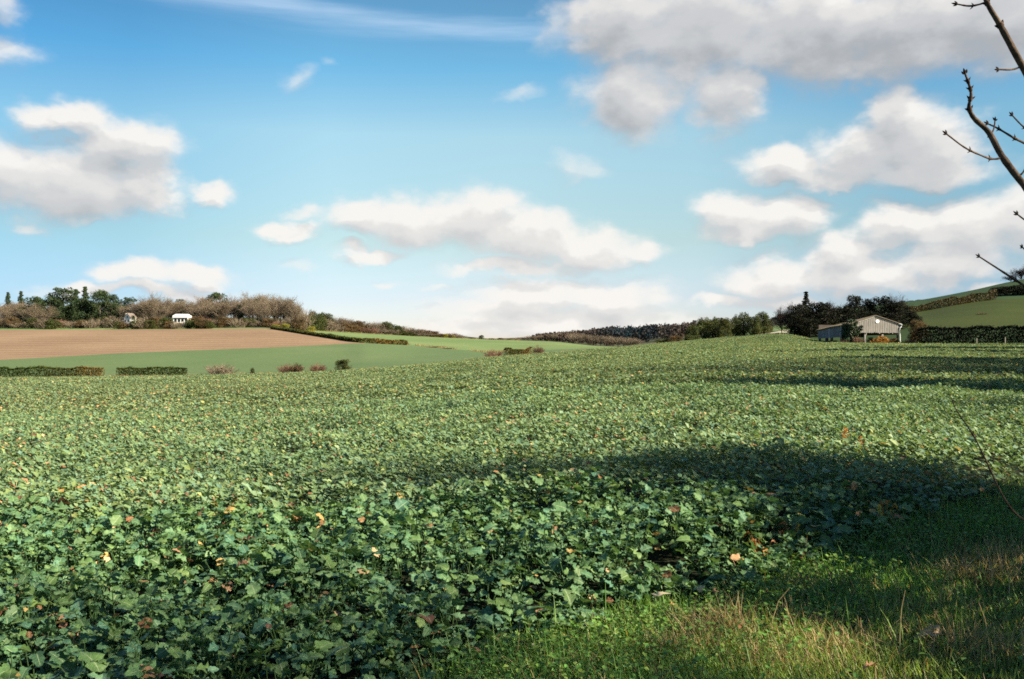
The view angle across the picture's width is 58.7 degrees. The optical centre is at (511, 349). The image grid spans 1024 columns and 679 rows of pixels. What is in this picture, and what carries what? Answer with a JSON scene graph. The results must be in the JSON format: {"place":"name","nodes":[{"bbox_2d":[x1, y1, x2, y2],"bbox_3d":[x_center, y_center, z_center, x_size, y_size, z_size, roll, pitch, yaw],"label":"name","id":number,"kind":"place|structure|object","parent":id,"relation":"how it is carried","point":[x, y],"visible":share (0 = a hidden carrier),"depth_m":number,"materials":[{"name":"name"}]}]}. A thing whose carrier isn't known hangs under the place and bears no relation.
{"place":"outdoors","nodes":[
{"label":"outdoors","id":0,"kind":"place"},
{"bbox_2d":[0,329,357,359],"bbox_3d":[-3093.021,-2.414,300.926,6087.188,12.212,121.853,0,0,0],"label":"ploughed field","id":1,"kind":"structure","parent":0,"point":[20,344],"depth_m":308.25,"materials":[{"name":"soil"}]},
{"bbox_2d":[0,335,745,375],"bbox_3d":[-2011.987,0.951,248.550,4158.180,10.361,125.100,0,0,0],"label":"green field","id":2,"kind":"structure","parent":0,"point":[356,355],"depth_m":248.95,"materials":[{"name":"plant"}]},
{"bbox_2d":[0,365,104,376],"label":"hedge","id":3,"kind":"object","parent":2,"relation":"on","point":[39,368],"visible":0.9,"depth_m":190.24,"materials":[{"name":"green plant"}]},
{"bbox_2d":[116,366,187,375],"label":"hedge","id":4,"kind":"object","parent":2,"relation":"on","point":[138,371],"visible":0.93,"depth_m":191.44,"materials":[{"name":"green plant"}]},
{"bbox_2d":[203,363,238,373],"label":"bush","id":5,"kind":"object","parent":2,"relation":"on","point":[220,370],"visible":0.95,"depth_m":193.10,"materials":[{"name":"plant"}]},
{"bbox_2d":[290,362,304,371],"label":"bush","id":6,"kind":"object","parent":2,"relation":"on","point":[298,368],"visible":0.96,"depth_m":196.18,"materials":[{"name":"brown plant"}]},
{"bbox_2d":[307,362,325,371],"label":"bush","id":7,"kind":"object","parent":2,"relation":"on","point":[317,368],"visible":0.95,"depth_m":197.15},
{"bbox_2d":[334,359,351,369],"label":"bush","id":8,"kind":"object","parent":2,"relation":"on","point":[342,365],"visible":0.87,"depth_m":197.51,"materials":[{"name":"green plant"}]},
{"bbox_2d":[503,346,532,355],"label":"hedge","id":9,"kind":"object","parent":2,"relation":"on","point":[517,351],"visible":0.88,"depth_m":234.75,"materials":[{"name":"green plant"}]},
{"bbox_2d":[685,324,700,339],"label":"scrub tree","id":10,"kind":"object","parent":2,"relation":"on","point":[692,327],"visible":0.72,"depth_m":251.24,"materials":[{"name":"green plant"}]},
{"bbox_2d":[694,317,713,338],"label":"scrub tree","id":11,"kind":"object","parent":2,"relation":"on","point":[705,326],"visible":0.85,"depth_m":254.14,"materials":[{"name":"green plant"}]},
{"bbox_2d":[710,316,724,337],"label":"scrub tree","id":12,"kind":"object","parent":2,"relation":"on","point":[715,327],"visible":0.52,"depth_m":256.59,"materials":[{"name":"green plant"}]},
{"bbox_2d":[716,317,734,336],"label":"scrub tree","id":13,"kind":"object","parent":2,"relation":"on","point":[724,326],"visible":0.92,"depth_m":251.22,"materials":[{"name":"green plant"}]},
{"bbox_2d":[726,318,741,335],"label":"scrub tree","id":14,"kind":"object","parent":2,"relation":"on","point":[737,326],"visible":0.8,"depth_m":254.04,"materials":[{"name":"green plant"}]},
{"bbox_2d":[733,312,752,335],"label":"scrub tree","id":15,"kind":"object","parent":2,"relation":"on","point":[742,317],"visible":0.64,"depth_m":257.18,"materials":[{"name":"green plant"}]},
{"bbox_2d":[743,315,762,334],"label":"scrub tree","id":16,"kind":"object","parent":2,"relation":"on","point":[753,322],"visible":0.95,"depth_m":251.35,"materials":[{"name":"green plant"}]},
{"bbox_2d":[0,325,788,351],"bbox_3d":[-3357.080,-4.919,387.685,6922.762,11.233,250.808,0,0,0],"label":"field","id":17,"kind":"structure","parent":0,"point":[478,344],"depth_m":371.45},
{"bbox_2d":[0,302,22,321],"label":"bare tree","id":18,"kind":"object","parent":17,"relation":"on","point":[6,314],"visible":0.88,"depth_m":391.06,"materials":[{"name":"brown plant"}]},
{"bbox_2d":[0,317,22,327],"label":"shrub","id":19,"kind":"object","parent":17,"relation":"on","point":[14,322],"visible":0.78,"depth_m":374.76,"materials":[{"name":"brown plant"}]},
{"bbox_2d":[17,296,48,321],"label":"pine tree","id":20,"kind":"object","parent":17,"relation":"on","point":[40,302],"visible":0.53,"depth_m":392.57,"materials":[{"name":"green plant"}]},
{"bbox_2d":[25,318,41,328],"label":"shrub","id":21,"kind":"object","parent":17,"relation":"on","point":[29,321],"visible":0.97,"depth_m":371.21,"materials":[{"name":"green plant"}]},
{"bbox_2d":[15,301,60,321],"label":"bare tree","id":22,"kind":"object","parent":17,"relation":"on","point":[38,315],"visible":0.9,"depth_m":385.34,"materials":[{"name":"brown plant"}]},
{"bbox_2d":[30,317,56,327],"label":"shrub","id":23,"kind":"object","parent":17,"relation":"on","point":[40,323],"visible":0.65,"depth_m":370.40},
{"bbox_2d":[44,319,62,328],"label":"shrub","id":24,"kind":"object","parent":17,"relation":"on","point":[53,323],"visible":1,"depth_m":365.08,"materials":[{"name":"green plant"}]},
{"bbox_2d":[40,311,68,320],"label":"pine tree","id":25,"kind":"object","parent":17,"relation":"on","point":[61,314],"visible":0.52,"depth_m":392.30,"materials":[{"name":"green plant"}]},
{"bbox_2d":[47,303,72,320],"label":"pine tree","id":26,"kind":"object","parent":17,"relation":"on","point":[63,309],"visible":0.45,"depth_m":396.65,"materials":[{"name":"green plant"}]},
{"bbox_2d":[67,297,90,323],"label":"pine tree","id":27,"kind":"object","parent":17,"relation":"on","point":[76,305],"visible":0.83,"depth_m":394.95,"materials":[{"name":"green plant"}]},
{"bbox_2d":[78,302,102,320],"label":"pine tree","id":28,"kind":"object","parent":17,"relation":"on","point":[86,309],"visible":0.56,"depth_m":396.62,"materials":[{"name":"green plant"}]},
{"bbox_2d":[81,318,103,327],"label":"shrub","id":29,"kind":"object","parent":17,"relation":"on","point":[94,323],"visible":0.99,"depth_m":371.08,"materials":[{"name":"plant"}]},
{"bbox_2d":[86,289,111,325],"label":"pine tree","id":30,"kind":"object","parent":17,"relation":"on","point":[101,295],"visible":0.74,"depth_m":396.21,"materials":[{"name":"green plant"}]},
{"bbox_2d":[97,315,126,327],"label":"shrub","id":31,"kind":"object","parent":17,"relation":"on","point":[111,322],"visible":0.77,"depth_m":373.76,"materials":[{"name":"plant"}]},
{"bbox_2d":[107,303,123,318],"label":"pine tree","id":32,"kind":"object","parent":17,"relation":"on","point":[114,305],"visible":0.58,"depth_m":392.14,"materials":[{"name":"green plant"}]},
{"bbox_2d":[120,313,136,327],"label":"cottage","id":33,"kind":"structure","parent":17,"relation":"on","point":[127,316],"depth_m":380.04,"materials":[{"name":"white tile"}]},
{"bbox_2d":[117,304,150,319],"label":"bare tree","id":34,"kind":"object","parent":17,"relation":"on","point":[129,311],"visible":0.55,"depth_m":389.24,"materials":[{"name":"brown plant"}]},
{"bbox_2d":[122,301,151,318],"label":"bare tree","id":35,"kind":"object","parent":17,"relation":"on","point":[138,307],"visible":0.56,"depth_m":390.48,"materials":[{"name":"brown plant"}]},
{"bbox_2d":[143,320,157,328],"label":"bush","id":36,"kind":"object","parent":17,"relation":"on","point":[153,325],"visible":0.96,"depth_m":363.37,"materials":[{"name":"green plant"}]},
{"bbox_2d":[132,290,175,321],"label":"bare tree","id":37,"kind":"object","parent":17,"relation":"on","point":[155,309],"visible":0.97,"depth_m":387.91,"materials":[{"name":"brown plant"}]},
{"bbox_2d":[172,314,191,323],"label":"bungalow","id":38,"kind":"object","parent":17,"relation":"on","point":[180,318],"visible":0.66,"depth_m":380.69,"materials":[{"name":"stone"}]},
{"bbox_2d":[215,316,234,327],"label":"shrub","id":39,"kind":"object","parent":17,"relation":"on","point":[222,323],"visible":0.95,"depth_m":373.78,"materials":[{"name":"brown plant"}]},
{"bbox_2d":[226,317,248,327],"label":"shrub","id":40,"kind":"object","parent":17,"relation":"on","point":[241,324],"visible":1,"depth_m":373.55,"materials":[{"name":"plant"}]},
{"bbox_2d":[283,299,305,319],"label":"bare tree","id":41,"kind":"object","parent":17,"relation":"on","point":[292,311],"visible":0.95,"depth_m":389.86,"materials":[{"name":"brown plant"}]},
{"bbox_2d":[289,317,306,330],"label":"shrub","id":42,"kind":"object","parent":17,"relation":"on","point":[300,321],"visible":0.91,"depth_m":373.91,"materials":[{"name":"brown plant"}]},
{"bbox_2d":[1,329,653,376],"bbox_3d":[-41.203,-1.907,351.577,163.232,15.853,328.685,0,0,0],"label":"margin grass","id":43,"kind":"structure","parent":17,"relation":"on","point":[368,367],"depth_m":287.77,"materials":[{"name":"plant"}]},
{"bbox_2d":[270,326,407,344],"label":"hedge","id":44,"kind":"object","parent":17,"relation":"on","point":[356,339],"visible":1,"depth_m":315.33,"materials":[{"name":"green plant"}]},
{"bbox_2d":[4,312,847,346],"bbox_3d":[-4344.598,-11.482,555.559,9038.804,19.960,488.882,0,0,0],"label":"wooded hills","id":45,"kind":"structure","parent":0,"point":[650,341],"depth_m":487.75,"materials":[{"name":"plant"}]},
{"bbox_2d":[0,301,32,317],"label":"bare tree","id":46,"kind":"object","parent":45,"relation":"on","point":[10,305],"visible":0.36,"depth_m":405.52,"materials":[{"name":"brown plant"}]},
{"bbox_2d":[46,287,79,310],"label":"pine tree","id":47,"kind":"object","parent":45,"relation":"on","point":[56,300],"visible":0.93,"depth_m":397.90,"materials":[{"name":"green plant"}]},
{"bbox_2d":[101,294,124,317],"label":"pine tree","id":48,"kind":"object","parent":45,"relation":"on","point":[114,297],"visible":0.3,"depth_m":403.18,"materials":[{"name":"green plant"}]},
{"bbox_2d":[121,297,136,312],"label":"pine tree","id":49,"kind":"object","parent":45,"relation":"on","point":[128,300],"visible":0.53,"depth_m":400.87,"materials":[{"name":"green plant"}]},
{"bbox_2d":[154,299,190,317],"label":"bare tree","id":50,"kind":"object","parent":45,"relation":"on","point":[178,305],"visible":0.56,"depth_m":397.18,"materials":[{"name":"brown plant"}]},
{"bbox_2d":[186,300,216,319],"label":"bare tree","id":51,"kind":"object","parent":45,"relation":"on","point":[203,310],"visible":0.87,"depth_m":395.65,"materials":[{"name":"brown plant"}]},
{"bbox_2d":[192,294,231,310],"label":"bare tree","id":52,"kind":"object","parent":45,"relation":"on","point":[204,301],"visible":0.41,"depth_m":402.60,"materials":[{"name":"brown plant"}]},
{"bbox_2d":[206,292,229,320],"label":"pine tree","id":53,"kind":"object","parent":45,"relation":"on","point":[216,295],"visible":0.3,"depth_m":411.37,"materials":[{"name":"green plant"}]},
{"bbox_2d":[202,301,237,318],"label":"bare tree","id":54,"kind":"object","parent":45,"relation":"on","point":[220,310],"visible":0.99,"depth_m":393.47,"materials":[{"name":"brown plant"}]},
{"bbox_2d":[225,294,242,318],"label":"bare tree","id":55,"kind":"object","parent":45,"relation":"on","point":[232,303],"visible":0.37,"depth_m":411.74,"materials":[{"name":"brown plant"}]},
{"bbox_2d":[235,302,247,321],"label":"pine tree","id":56,"kind":"object","parent":45,"relation":"on","point":[240,314],"visible":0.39,"depth_m":405.56,"materials":[{"name":"green plant"}]},
{"bbox_2d":[231,295,263,324],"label":"bare tree","id":57,"kind":"object","parent":45,"relation":"on","point":[244,301],"visible":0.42,"depth_m":396.74,"materials":[{"name":"brown plant"}]},
{"bbox_2d":[238,298,268,319],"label":"bare tree","id":58,"kind":"object","parent":45,"relation":"on","point":[251,314],"visible":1,"depth_m":385.75,"materials":[{"name":"brown plant"}]},
{"bbox_2d":[238,292,281,319],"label":"bare tree","id":59,"kind":"object","parent":45,"relation":"on","point":[257,297],"visible":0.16,"depth_m":417.89,"materials":[{"name":"brown plant"}]},
{"bbox_2d":[253,300,278,319],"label":"bare tree","id":60,"kind":"object","parent":45,"relation":"on","point":[267,313],"visible":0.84,"depth_m":389.46,"materials":[{"name":"brown plant"}]},
{"bbox_2d":[257,318,278,326],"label":"shrub","id":61,"kind":"object","parent":45,"relation":"on","point":[267,322],"visible":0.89,"depth_m":378.20,"materials":[{"name":"brown plant"}]},
{"bbox_2d":[265,293,286,322],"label":"bare tree","id":62,"kind":"object","parent":45,"relation":"on","point":[276,316],"visible":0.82,"depth_m":394.84,"materials":[{"name":"brown plant"}]},
{"bbox_2d":[262,294,297,319],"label":"bare tree","id":63,"kind":"object","parent":45,"relation":"on","point":[284,303],"visible":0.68,"depth_m":395.99,"materials":[{"name":"brown plant"}]},
{"bbox_2d":[312,315,324,330],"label":"shrub","id":64,"kind":"object","parent":45,"relation":"on","point":[317,326],"visible":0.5,"depth_m":417.41,"materials":[{"name":"green plant"}]},
{"bbox_2d":[532,317,721,342],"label":"distant wood","id":65,"kind":"object","parent":45,"relation":"on","point":[646,332],"visible":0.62,"depth_m":531.29,"materials":[{"name":"green plant"}]},
{"bbox_2d":[0,397,1023,678],"bbox_3d":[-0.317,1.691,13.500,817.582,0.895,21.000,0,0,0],"label":"crop soil","id":66,"kind":"structure","parent":0,"point":[660,557],"depth_m":6.46,"materials":[{"name":"soil"}]},
{"bbox_2d":[0,377,1023,678],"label":"rape crop","id":67,"kind":"object","parent":66,"relation":"on","point":[162,633],"visible":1,"depth_m":7.97,"materials":[{"name":"green plant"}]},
{"bbox_2d":[387,463,1023,678],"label":"verge grass","id":68,"kind":"structure","parent":66,"relation":"on","point":[906,650],"depth_m":4.95,"materials":[{"name":"plant"}]},
{"bbox_2d":[916,623,942,636],"bbox_3d":[2.155,1.454,4.696,0.127,0.078,0.071,0,0,0],"label":"rock","id":69,"kind":"object","parent":68,"relation":"on","point":[926,631],"visible":0.85,"depth_m":4.71,"materials":[{"name":"stone"}]},
{"bbox_2d":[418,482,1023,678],"bbox_3d":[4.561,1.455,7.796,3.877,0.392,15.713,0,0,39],"label":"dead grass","id":70,"kind":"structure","parent":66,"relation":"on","point":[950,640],"depth_m":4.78,"materials":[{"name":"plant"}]},
{"bbox_2d":[743,531,777,555],"bbox_3d":[1.757,1.411,6.485,0.226,0.230,0.174,0,0,45],"label":"withered plant","id":71,"kind":"object","parent":66,"relation":"on","point":[755,543],"visible":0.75,"depth_m":6.49,"materials":[{"name":"brown plant"}]},
{"bbox_2d":[778,521,800,543],"bbox_3d":[2.077,1.401,6.824,0.166,0.233,0.229,0,0,0],"label":"withered plant","id":72,"kind":"object","parent":66,"relation":"on","point":[789,528],"visible":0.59,"depth_m":6.85,"materials":[{"name":"brown plant"}]},
{"bbox_2d":[876,500,903,521],"bbox_3d":[3.152,1.382,7.646,0.169,0.242,0.222,0,0,-15],"label":"withered plant","id":73,"kind":"object","parent":66,"relation":"on","point":[882,512],"visible":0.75,"depth_m":7.65,"materials":[{"name":"brown plant"}]},
{"bbox_2d":[951,397,1023,520],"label":"bramble stem","id":74,"kind":"object","parent":66,"relation":"on","point":[1002,495],"visible":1,"depth_m":3.00,"materials":[{"name":"brown reddish-brown bramble stem"}]},
{"bbox_2d":[0,0,1023,337],"label":"sky","id":75,"kind":"structure","parent":0,"point":[469,168],"materials":[{"name":"blue"}]},
{"bbox_2d":[10,336,1023,426],"bbox_3d":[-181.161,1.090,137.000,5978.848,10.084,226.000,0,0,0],"label":"crop field","id":76,"kind":"structure","parent":0,"point":[569,391],"depth_m":33.29,"materials":[{"name":"green plant"}]},
{"bbox_2d":[0,333,1023,414],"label":"distant rape crop","id":77,"kind":"object","parent":76,"relation":"on","point":[791,357],"visible":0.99,"depth_m":46.14,"materials":[{"name":"plant"}]},
{"bbox_2d":[781,314,809,335],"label":"evergreen tree","id":78,"kind":"object","parent":76,"relation":"on","point":[791,328],"visible":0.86,"depth_m":225.23,"materials":[{"name":"green plant"}]},
{"bbox_2d":[817,315,901,342],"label":"barn","id":79,"kind":"structure","parent":76,"relation":"on","point":[876,325],"depth_m":183.12,"materials":[{"name":"grey metal"}]},
{"bbox_2d":[840,319,863,341],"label":"ivy","id":80,"kind":"object","parent":79,"relation":"attached to","point":[855,330],"visible":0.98,"depth_m":181.08,"materials":[{"name":"green plant"}]},
{"bbox_2d":[869,335,890,342],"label":"straw heap","id":81,"kind":"object","parent":76,"relation":"on","point":[882,339],"visible":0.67,"depth_m":179.40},
{"bbox_2d":[916,324,1023,343],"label":"hedge","id":82,"kind":"object","parent":76,"relation":"on","point":[970,336],"visible":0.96,"depth_m":175.59,"materials":[{"name":"green plant"}]},
{"bbox_2d":[367,333,749,352],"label":"rough grass","id":83,"kind":"structure","parent":0,"point":[482,352],"depth_m":294.03,"materials":[{"name":"plant"}]},
{"bbox_2d":[773,328,1023,342],"bbox_3d":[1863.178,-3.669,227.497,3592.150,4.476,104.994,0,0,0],"label":"barn paddock","id":84,"kind":"structure","parent":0,"point":[904,333],"depth_m":211.10,"materials":[{"name":"green plant"}]},
{"bbox_2d":[755,311,771,333],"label":"scrub tree","id":85,"kind":"object","parent":84,"relation":"on","point":[764,319],"visible":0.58,"depth_m":253.86,"materials":[{"name":"green plant"}]},
{"bbox_2d":[801,291,813,333],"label":"conifer tree","id":86,"kind":"object","parent":84,"relation":"on","point":[806,298],"visible":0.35,"depth_m":237.71,"materials":[{"name":"green plant"}]},
{"bbox_2d":[794,318,821,337],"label":"evergreen tree","id":87,"kind":"object","parent":84,"relation":"on","point":[811,330],"visible":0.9,"depth_m":223.09,"materials":[{"name":"green plant"}]},
{"bbox_2d":[806,302,829,335],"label":"evergreen tree","id":88,"kind":"object","parent":84,"relation":"on","point":[814,310],"visible":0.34,"depth_m":235.31,"materials":[{"name":"green plant"}]},
{"bbox_2d":[814,302,840,327],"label":"evergreen tree","id":89,"kind":"object","parent":84,"relation":"on","point":[824,309],"visible":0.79,"depth_m":229.34,"materials":[{"name":"green plant"}]},
{"bbox_2d":[830,305,857,323],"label":"evergreen tree","id":90,"kind":"object","parent":84,"relation":"on","point":[849,312],"visible":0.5,"depth_m":231.00,"materials":[{"name":"green plant"}]},
{"bbox_2d":[856,311,884,318],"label":"evergreen tree","id":91,"kind":"object","parent":84,"relation":"on","point":[864,314],"visible":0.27,"depth_m":231.38,"materials":[{"name":"green plant"}]},
{"bbox_2d":[879,312,906,328],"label":"evergreen tree","id":92,"kind":"object","parent":84,"relation":"on","point":[892,316],"visible":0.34,"depth_m":230.75,"materials":[{"name":"green plant"}]},
{"bbox_2d":[906,319,928,341],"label":"bush","id":93,"kind":"object","parent":84,"relation":"on","point":[912,336],"visible":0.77,"depth_m":189.71,"materials":[{"name":"brown plant"}]},
{"bbox_2d":[842,299,1023,327],"bbox_3d":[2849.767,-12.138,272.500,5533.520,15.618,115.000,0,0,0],"label":"meadow","id":94,"kind":"structure","parent":0,"point":[1003,312],"depth_m":266.43,"materials":[{"name":"plant"}]},
{"bbox_2d":[843,294,868,317],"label":"evergreen tree","id":95,"kind":"object","parent":94,"relation":"on","point":[855,301],"visible":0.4,"depth_m":243.12,"materials":[{"name":"green plant"}]},
{"bbox_2d":[858,298,878,314],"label":"evergreen tree","id":96,"kind":"object","parent":94,"relation":"on","point":[866,303],"visible":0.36,"depth_m":248.75,"materials":[{"name":"green plant"}]},
{"bbox_2d":[868,295,899,316],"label":"evergreen tree","id":97,"kind":"object","parent":94,"relation":"on","point":[886,302],"visible":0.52,"depth_m":247.02,"materials":[{"name":"green plant"}]},
{"bbox_2d":[888,301,912,324],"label":"evergreen tree","id":98,"kind":"object","parent":94,"relation":"on","point":[900,308],"visible":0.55,"depth_m":244.89,"materials":[{"name":"green plant"}]},
{"bbox_2d":[901,311,922,324],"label":"evergreen tree","id":99,"kind":"object","parent":94,"relation":"on","point":[913,316],"visible":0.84,"depth_m":238.99,"materials":[{"name":"green plant"}]},
{"bbox_2d":[855,279,1023,314],"bbox_3d":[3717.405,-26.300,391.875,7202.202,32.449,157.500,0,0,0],"label":"hilltop field","id":100,"kind":"structure","parent":0,"point":[958,295],"depth_m":383.39,"materials":[{"name":"green plant"}]},
{"bbox_2d":[906,289,996,311],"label":"hedge","id":101,"kind":"object","parent":100,"relation":"on","point":[960,300],"visible":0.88,"depth_m":326.36,"materials":[{"name":"brown plant"}]},
{"bbox_2d":[996,286,1016,295],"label":"evergreen tree","id":102,"kind":"object","parent":100,"relation":"on","point":[1006,289],"visible":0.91,"depth_m":344.13,"materials":[{"name":"green plant"}]},
{"bbox_2d":[1008,285,1023,294],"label":"evergreen tree","id":103,"kind":"object","parent":100,"relation":"on","point":[1017,292],"visible":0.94,"depth_m":343.45,"materials":[{"name":"green plant"}]},
{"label":"ground","id":104,"kind":"structure","parent":0,"visible":0},
{"bbox_2d":[943,0,1023,286],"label":"ash sapling","id":105,"kind":"object","parent":104,"relation":"on","point":[1002,156],"visible":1,"depth_m":2.49,"materials":[{"name":"brown plant"}]},
{"bbox_3d":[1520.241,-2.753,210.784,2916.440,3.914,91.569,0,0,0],"label":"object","id":106,"kind":"structure","parent":0,"visible":0},
{"bbox_2d":[766,309,788,332],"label":"bare tree","id":107,"kind":"object","parent":106,"relation":"on","point":[779,320],"visible":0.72,"depth_m":239.62,"materials":[{"name":"green plant"}]},
{"bbox_2d":[783,303,815,335],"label":"evergreen tree","id":108,"kind":"object","parent":106,"relation":"on","point":[801,310],"visible":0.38,"depth_m":231.70,"materials":[{"name":"green plant"}]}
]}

